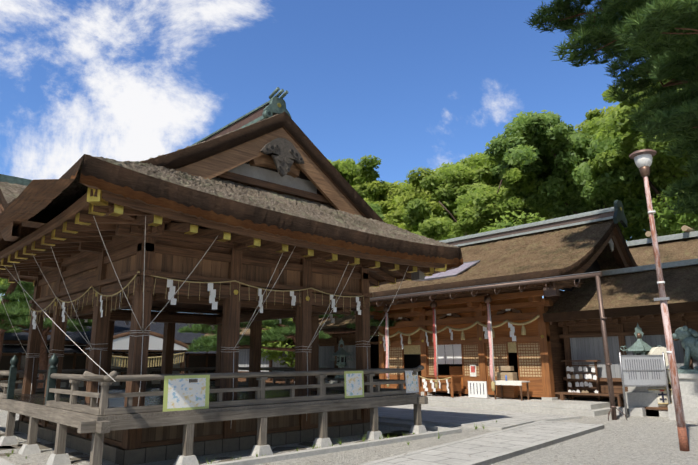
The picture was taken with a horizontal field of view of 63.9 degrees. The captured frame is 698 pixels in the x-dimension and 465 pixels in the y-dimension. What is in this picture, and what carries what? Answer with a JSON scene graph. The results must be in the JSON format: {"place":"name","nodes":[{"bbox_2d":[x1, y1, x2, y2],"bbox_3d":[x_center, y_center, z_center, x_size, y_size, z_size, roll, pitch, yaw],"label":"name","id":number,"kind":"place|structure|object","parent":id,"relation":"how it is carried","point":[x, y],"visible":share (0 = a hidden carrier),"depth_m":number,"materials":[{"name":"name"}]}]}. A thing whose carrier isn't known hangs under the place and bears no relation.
{"place":"outdoors","nodes":[
{"label":"outdoors","id":0,"kind":"place"},
{"bbox_2d":[0,174,96,291],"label":"building","id":1,"kind":"structure","parent":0,"point":[12,188],"depth_m":12.12,"materials":[{"name":"brown wood"}]},
{"bbox_2d":[0,392,668,464],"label":"paving","id":2,"kind":"structure","parent":0,"point":[507,440],"depth_m":14.59,"materials":[{"name":"stone"}]},
{"bbox_2d":[204,311,416,387],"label":"building","id":3,"kind":"structure","parent":2,"relation":"on","point":[328,346],"depth_m":31.20,"materials":[{"name":"brown wood"}]},
{"bbox_2d":[543,258,697,406],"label":"wing","id":4,"kind":"structure","parent":2,"relation":"on","point":[629,294],"depth_m":20.20,"materials":[{"name":"brown wood"}]},
{"bbox_2d":[0,0,674,335],"label":"sky","id":5,"kind":"structure","parent":0,"point":[408,85],"materials":[{"name":"blue"}]},
{"bbox_2d":[0,404,697,464],"bbox_3d":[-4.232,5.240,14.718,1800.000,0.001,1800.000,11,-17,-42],"label":"ground","id":6,"kind":"structure","parent":0,"point":[634,435],"depth_m":11.56,"materials":[{"name":"grey gravel"}]},
{"bbox_2d":[0,280,79,360],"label":"tree","id":7,"kind":"object","parent":6,"relation":"on","point":[17,312],"visible":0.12,"depth_m":22.23,"materials":[{"name":"green plant"}]},
{"bbox_2d":[0,279,91,387],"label":"tree","id":8,"kind":"object","parent":6,"relation":"on","point":[28,287],"visible":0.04,"depth_m":29.55,"materials":[{"name":"green plant"}]},
{"bbox_2d":[0,321,215,389],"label":"shrine office","id":9,"kind":"structure","parent":6,"relation":"on","point":[75,356],"depth_m":33.10,"materials":[{"name":"paint"}]},
{"bbox_2d":[0,353,427,464],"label":"wooden veranda","id":10,"kind":"object","parent":6,"relation":"on","point":[187,422],"visible":0.92,"depth_m":11.29,"materials":[{"name":"wood"}]},
{"bbox_2d":[0,187,446,407],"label":"wooden pavilion","id":11,"kind":"structure","parent":10,"relation":"on","point":[71,236],"depth_m":12.53,"materials":[{"name":"brown wood"}]},
{"bbox_2d":[0,216,424,424],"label":"rope with streamers","id":12,"kind":"object","parent":11,"relation":"hanging from","point":[418,275],"visible":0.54,"depth_m":12.23,"materials":[{"name":"beige fabric"}]},
{"bbox_2d":[0,111,462,286],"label":"pavilion roof","id":13,"kind":"structure","parent":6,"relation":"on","point":[159,181],"depth_m":11.48,"materials":[{"name":"brown wood"}]},
{"bbox_2d":[169,87,361,222],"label":"roof gable","id":14,"kind":"structure","parent":13,"relation":"attached to","point":[279,161],"depth_m":13.52,"materials":[{"name":"brown wood"}]},
{"bbox_2d":[177,306,401,352],"bbox_3d":[-2.753,5.398,27.803,11.596,5.669,7.464,2,-13,-12],"label":"tree","id":15,"kind":"object","parent":6,"relation":"on","point":[274,333],"visible":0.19,"depth_m":26.45,"materials":[{"name":"green plant"}]},
{"bbox_2d":[261,318,376,366],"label":"shrubs","id":16,"kind":"object","parent":6,"relation":"on","point":[274,355],"visible":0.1,"depth_m":33.00,"materials":[{"name":"green plant"}]},
{"bbox_2d":[328,338,353,383],"bbox_3d":[-0.460,6.959,29.082,1.350,2.980,1.329,11,-17,-42],"label":"bronze lantern","id":17,"kind":"object","parent":6,"relation":"on","point":[341,353],"visible":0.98,"depth_m":29.02,"materials":[{"name":"metal"}]},
{"bbox_2d":[0,418,690,464],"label":"weeds","id":18,"kind":"object","parent":6,"relation":"on","point":[397,433],"visible":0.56,"depth_m":12.12,"materials":[{"name":"green plant"}]},
{"bbox_2d":[331,155,381,198],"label":"tree","id":19,"kind":"object","parent":6,"relation":"on","point":[369,173],"visible":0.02,"depth_m":53.13,"materials":[{"name":"green plant"}]},
{"bbox_2d":[328,158,367,197],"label":"tree","id":20,"kind":"object","parent":19,"relation":"attached to","point":[348,165],"visible":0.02,"depth_m":52.08,"materials":[{"name":"green plant"}]},
{"bbox_2d":[352,181,372,191],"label":"tree","id":21,"kind":"object","parent":6,"relation":"on","point":[356,188],"visible":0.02,"depth_m":62.78,"materials":[{"name":"green plant"}]},
{"bbox_2d":[367,202,381,213],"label":"tree","id":22,"kind":"object","parent":6,"relation":"on","point":[375,208],"visible":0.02,"depth_m":47.71,"materials":[{"name":"green plant"}]},
{"bbox_2d":[376,212,385,220],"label":"tree","id":23,"kind":"object","parent":6,"relation":"on","point":[380,215],"depth_m":45.95,"materials":[{"name":"green plant"}]},
{"bbox_2d":[363,166,457,237],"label":"tree","id":24,"kind":"object","parent":6,"relation":"on","point":[394,214],"visible":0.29,"depth_m":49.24,"materials":[{"name":"green plant"}]},
{"bbox_2d":[400,151,553,240],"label":"tree","id":25,"kind":"object","parent":6,"relation":"on","point":[446,195],"visible":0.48,"depth_m":42.11,"materials":[{"name":"green plant"}]},
{"bbox_2d":[369,200,637,420],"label":"hall","id":26,"kind":"structure","parent":6,"relation":"on","point":[516,273],"depth_m":23.12,"materials":[{"name":"wood"}]},
{"bbox_2d":[378,294,539,400],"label":"shrine furnishings","id":27,"kind":"object","parent":26,"relation":"attached to","point":[506,384],"visible":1,"depth_m":22.41,"materials":[{"name":"white paper"}]},
{"bbox_2d":[454,158,554,216],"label":"tree","id":28,"kind":"object","parent":6,"relation":"on","point":[462,161],"depth_m":55.90,"materials":[{"name":"green plant"}]},
{"bbox_2d":[469,152,554,219],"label":"tree","id":29,"kind":"object","parent":6,"relation":"on","point":[487,166],"depth_m":54.61,"materials":[{"name":"green plant"}]},
{"bbox_2d":[484,110,667,240],"bbox_3d":[16.061,0.905,39.737,12.378,19.378,11.981,-3,-13,9],"label":"tree","id":30,"kind":"object","parent":6,"relation":"on","point":[552,200],"visible":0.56,"depth_m":38.33,"materials":[{"name":"green plant"}]},
{"bbox_2d":[479,177,697,235],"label":"evergreens","id":31,"kind":"object","parent":6,"relation":"on","point":[672,225],"visible":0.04,"depth_m":31.90,"materials":[{"name":"green plant"}]},
{"bbox_2d":[524,0,697,213],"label":"pine","id":32,"kind":"object","parent":6,"relation":"on","point":[660,37],"visible":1,"depth_m":16.02,"materials":[{"name":"green plant"}]},
{"bbox_2d":[573,108,670,235],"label":"tree","id":33,"kind":"object","parent":6,"relation":"on","point":[590,114],"depth_m":45.81,"materials":[{"name":"green plant"}]},
{"bbox_2d":[592,105,668,224],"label":"tree","id":34,"kind":"object","parent":33,"relation":"attached to","point":[609,110],"depth_m":43.62,"materials":[{"name":"green plant"}]},
{"bbox_2d":[581,78,697,235],"bbox_3d":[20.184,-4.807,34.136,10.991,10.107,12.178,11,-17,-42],"label":"tree","id":35,"kind":"object","parent":6,"relation":"on","point":[660,164],"visible":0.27,"depth_m":33.98,"materials":[{"name":"green plant"}]},
{"bbox_2d":[620,323,660,416],"bbox_3d":[9.704,4.487,18.542,1.350,2.980,1.329,11,-17,-42],"label":"bronze lantern","id":36,"kind":"object","parent":6,"relation":"on","point":[638,399],"visible":0.6,"depth_m":18.18,"materials":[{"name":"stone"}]},
{"bbox_2d":[619,352,670,417],"bbox_3d":[9.324,4.781,17.613,1.429,2.000,0.069,-1,-13,2],"label":"notice board","id":37,"kind":"object","parent":6,"relation":"on","point":[642,370],"visible":0.98,"depth_m":17.68,"materials":[{"name":"grey metal"}]},
{"bbox_2d":[603,225,697,270],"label":"roof","id":38,"kind":"structure","parent":6,"relation":"on","point":[678,247],"depth_m":26.60,"materials":[{"name":"brown wood"}]},
{"bbox_2d":[629,149,689,451],"bbox_3d":[6.626,1.252,11.894,0.551,6.375,0.560,11,-17,-42],"label":"lamp post","id":39,"kind":"object","parent":6,"relation":"on","point":[642,158],"visible":1,"depth_m":11.76,"materials":[{"name":"brown metal"}]},
{"bbox_2d":[643,347,690,415],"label":"sake barrels","id":40,"kind":"object","parent":6,"relation":"on","point":[661,392],"visible":0.17,"depth_m":17.77,"materials":[{"name":"wicker"}]},
{"bbox_2d":[668,326,697,420],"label":"guardian lion statue","id":41,"kind":"object","parent":6,"relation":"on","point":[687,376],"visible":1,"depth_m":16.87,"materials":[{"name":"stone"}]},
{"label":"tree","id":42,"kind":"object","parent":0,"visible":0},
{"bbox_2d":[0,278,30,303],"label":"tree","id":43,"kind":"object","parent":42,"relation":"attached to","point":[4,280],"visible":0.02,"depth_m":53.21,"materials":[{"name":"green plant"}]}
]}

